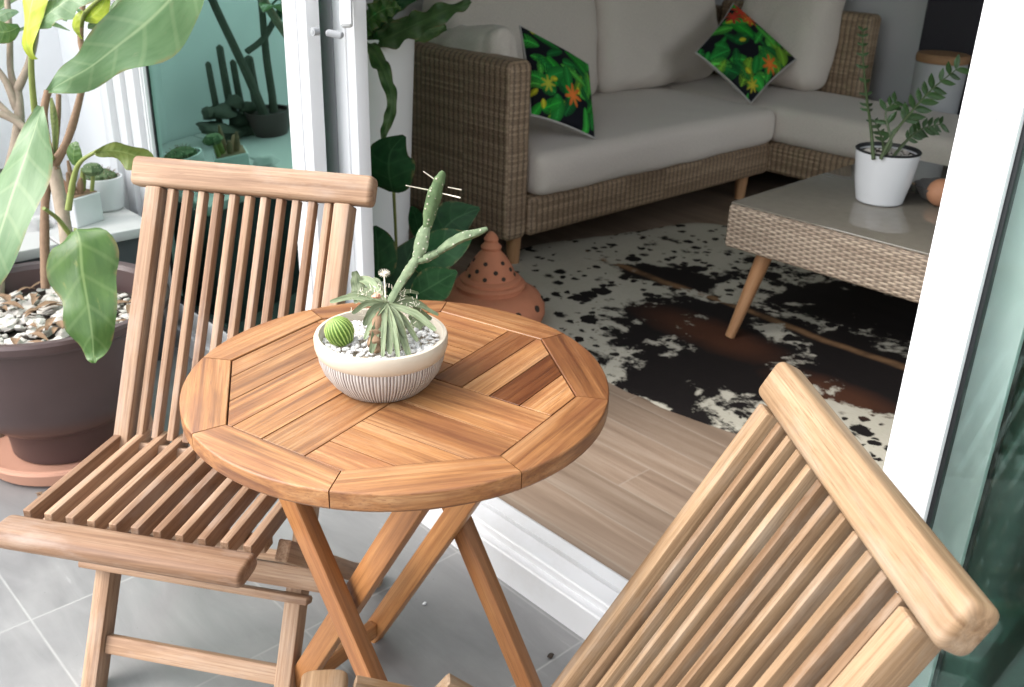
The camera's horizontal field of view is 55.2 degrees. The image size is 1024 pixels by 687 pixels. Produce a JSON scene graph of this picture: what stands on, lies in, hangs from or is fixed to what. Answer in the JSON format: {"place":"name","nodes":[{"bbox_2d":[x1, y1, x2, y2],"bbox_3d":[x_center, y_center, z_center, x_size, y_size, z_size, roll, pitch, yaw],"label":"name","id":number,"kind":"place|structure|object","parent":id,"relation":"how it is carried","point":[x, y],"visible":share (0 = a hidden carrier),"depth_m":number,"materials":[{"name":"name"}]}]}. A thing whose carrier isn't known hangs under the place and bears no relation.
{"place":"outdoors","nodes":[
{"label":"outdoors","id":0,"kind":"place"},
{"bbox_2d":[0,0,79,181],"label":"patio wall","id":1,"kind":"structure","parent":0,"point":[48,63],"depth_m":3.24,"materials":[{"name":"white paint"}]},
{"bbox_2d":[56,5,110,169],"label":"house wall","id":2,"kind":"structure","parent":0,"point":[89,134],"depth_m":3.22,"materials":[{"name":"white paint"}]},
{"bbox_2d":[87,0,628,639],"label":"door frame","id":3,"kind":"object","parent":2,"relation":"attached to","point":[567,584],"visible":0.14,"depth_m":2.13,"materials":[{"name":"white metal"}]},
{"bbox_2d":[138,0,326,342],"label":"sliding door","id":4,"kind":"structure","parent":3,"relation":"attached to","point":[235,82],"depth_m":2.52,"materials":[{"name":"white metal"}]},
{"bbox_2d":[318,0,374,303],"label":"sliding door","id":5,"kind":"structure","parent":3,"relation":"attached to","point":[343,41],"depth_m":2.29,"materials":[{"name":"white metal"}]},
{"bbox_2d":[882,0,1023,570],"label":"sliding door","id":6,"kind":"structure","parent":3,"relation":"attached to","point":[982,177],"depth_m":1.25,"materials":[{"name":"white metal"}]},
{"bbox_2d":[908,162,1023,686],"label":"sliding door","id":7,"kind":"structure","parent":3,"relation":"attached to","point":[997,371],"depth_m":1.34,"materials":[{"name":"teal glass"}]},
{"bbox_2d":[938,372,1023,686],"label":"curtain","id":8,"kind":"object","parent":2,"relation":"hanging from","point":[994,657],"visible":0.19,"depth_m":1.53,"materials":[{"name":"fabric"}]},
{"bbox_2d":[0,347,584,686],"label":"patio floor","id":9,"kind":"structure","parent":0,"point":[46,603],"depth_m":2.02,"materials":[{"name":"grey tile"}]},
{"bbox_2d":[0,0,69,437],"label":"plumeria","id":10,"kind":"object","parent":9,"relation":"on","point":[13,87],"visible":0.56,"depth_m":2.51,"materials":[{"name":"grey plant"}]},
{"bbox_2d":[0,414,152,485],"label":"pot saucer","id":11,"kind":"object","parent":9,"relation":"on","point":[14,469],"visible":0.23,"depth_m":2.46,"materials":[{"name":"ceramic"}]},
{"bbox_2d":[0,0,203,464],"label":"potted plant","id":12,"kind":"object","parent":11,"relation":"on","point":[65,303],"visible":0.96,"depth_m":2.18,"materials":[{"name":"brown plastic"},{"name":"white and brown pebbles"},{"name":"leaf"}]},
{"bbox_2d":[14,175,165,360],"bbox_3d":[-2.063,0.003,2.615,2.050,0.449,0.720,-20,32,-39],"label":"plant ledge","id":13,"kind":"object","parent":9,"relation":"on","point":[122,226],"visible":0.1,"depth_m":2.90,"materials":[{"name":"paint"}]},
{"bbox_2d":[26,215,53,231],"bbox_3d":[-1.380,-0.343,2.861,0.079,0.062,0.071,-2,25,-8],"label":"stone","id":14,"kind":"object","parent":13,"relation":"on","point":[34,225],"visible":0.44,"depth_m":2.83,"materials":[{"name":"white stone"}]},
{"bbox_2d":[50,160,103,227],"bbox_3d":[-1.276,-0.449,2.903,0.117,0.178,0.127,13,27,24],"label":"cactus pot","id":15,"kind":"object","parent":13,"relation":"on","point":[87,209],"visible":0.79,"depth_m":2.88,"materials":[{"name":"white ceramic"}]},
{"bbox_2d":[79,166,123,212],"bbox_3d":[-1.268,-0.485,3.035,0.126,0.136,0.126,-20,32,-39],"label":"cactus pot","id":16,"kind":"object","parent":13,"relation":"on","point":[109,185],"visible":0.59,"depth_m":3.00,"materials":[{"name":"white ceramic"}]},
{"bbox_2d":[0,156,383,686],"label":"folding chair","id":17,"kind":"object","parent":9,"relation":"on","point":[129,497],"visible":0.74,"depth_m":1.78,"materials":[{"name":"brown wood"}]},
{"bbox_2d":[179,300,608,686],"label":"round table","id":18,"kind":"object","parent":9,"relation":"on","point":[502,403],"visible":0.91,"depth_m":1.40,"materials":[{"name":"brown wood"}]},
{"bbox_2d":[313,170,487,402],"bbox_3d":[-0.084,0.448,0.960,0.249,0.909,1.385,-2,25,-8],"label":"cactus bowl","id":19,"kind":"object","parent":18,"relation":"on","point":[384,349],"visible":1,"depth_m":1.37,"materials":[{"name":"ceramic"}]},
{"bbox_2d":[300,362,998,686],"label":"folding chair","id":20,"kind":"object","parent":9,"relation":"on","point":[797,526],"visible":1,"depth_m":1.09,"materials":[{"name":"brown wood"}]},
{"bbox_2d":[366,0,723,19],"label":"room wall","id":21,"kind":"structure","parent":0,"point":[417,5],"depth_m":4.16,"materials":[{"name":"grey paint"}]},
{"bbox_2d":[408,171,801,579],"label":"room floor","id":22,"kind":"structure","parent":0,"point":[616,495],"depth_m":2.47,"materials":[{"name":"brown wood"}]},
{"bbox_2d":[366,0,471,287],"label":"planter","id":23,"kind":"object","parent":22,"relation":"on","point":[390,46],"visible":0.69,"depth_m":2.92,"materials":[{"name":"ceramic"}]},
{"bbox_2d":[370,134,479,300],"bbox_3d":[-0.258,-0.265,2.814,0.327,0.715,0.612,-1,25,-5],"label":"philodendron","id":24,"kind":"object","parent":22,"relation":"on","point":[392,166],"visible":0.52,"depth_m":2.57,"materials":[{"name":"green plant"}]},
{"bbox_2d":[443,231,544,322],"bbox_3d":[-0.070,-0.205,3.162,0.360,0.329,0.360,-20,32,-39],"label":"garden lantern","id":25,"kind":"object","parent":22,"relation":"on","point":[489,277],"visible":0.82,"depth_m":3.09,"materials":[{"name":"ceramic"}]},
{"bbox_2d":[410,0,959,263],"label":"corner sofa","id":26,"kind":"object","parent":22,"relation":"on","point":[674,114],"visible":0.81,"depth_m":4.22,"materials":[{"name":"beige wicker"}]},
{"bbox_2d":[519,25,594,138],"bbox_3d":[0.189,-1.008,3.791,0.304,0.396,0.418,-2,25,-8],"label":"throw pillow","id":27,"kind":"object","parent":26,"relation":"on","point":[560,92],"visible":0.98,"depth_m":3.74,"materials":[{"name":"fabric"}]},
{"bbox_2d":[695,3,795,103],"bbox_3d":[1.102,-1.407,4.726,0.379,0.393,0.478,20,30,34],"label":"throw pillow","id":28,"kind":"object","parent":26,"relation":"on","point":[744,55],"visible":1,"depth_m":4.65,"materials":[{"name":"fabric"}]},
{"bbox_2d":[512,223,918,469],"bbox_3d":[1.100,-0.014,3.210,1.687,0.006,2.654,-20,32,-39],"label":"cowhide rug","id":29,"kind":"object","parent":22,"relation":"on","point":[646,314],"visible":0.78,"depth_m":3.29,"materials":[{"name":"black fur"}]},
{"bbox_2d":[725,161,948,338],"bbox_3d":[1.352,-0.214,3.110,1.020,0.456,0.950,-21,33,-40],"label":"coffee table","id":30,"kind":"object","parent":29,"relation":"on","point":[829,224],"visible":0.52,"depth_m":2.88,"materials":[{"name":"wicker"}]},
{"bbox_2d":[854,26,969,206],"bbox_3d":[1.145,-0.687,2.982,0.281,0.495,0.355,-20,32,-39],"label":"potted plant","id":31,"kind":"object","parent":30,"relation":"on","point":[884,174],"visible":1,"depth_m":2.94,"materials":[{"name":"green plant"}]},
{"bbox_2d":[908,50,970,114],"bbox_3d":[2.048,-1.078,4.809,0.244,0.672,0.244,-20,32,-39],"label":"side stool","id":32,"kind":"object","parent":22,"relation":"on","point":[929,62],"visible":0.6,"depth_m":4.64,"materials":[{"name":"grey stone"}]},
{"bbox_2d":[843,0,927,105],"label":"back wall","id":33,"kind":"structure","parent":0,"point":[900,33],"depth_m":5.02,"materials":[{"name":"grey paint"}]},
{"bbox_2d":[914,178,943,200],"bbox_3d":[1.351,-0.464,3.043,0.200,0.050,0.200,-20,32,-39],"label":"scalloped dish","id":34,"kind":"object","parent":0,"point":[922,184],"visible":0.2,"depth_m":3.09,"materials":[{"name":"grey ceramic"}]},
{"bbox_2d":[926,179,945,205],"bbox_3d":[1.308,-0.460,2.989,0.084,0.084,0.084,-20,32,-39],"label":"clay ball","id":35,"kind":"object","parent":34,"relation":"in","point":[935,188],"visible":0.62,"depth_m":2.97,"materials":[{"name":"orange ceramic"}]},
{"bbox_2d":[909,0,983,114],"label":"accent wall","id":36,"kind":"structure","parent":0,"point":[951,25],"depth_m":4.74,"materials":[{"name":"grey paint"}]}
]}

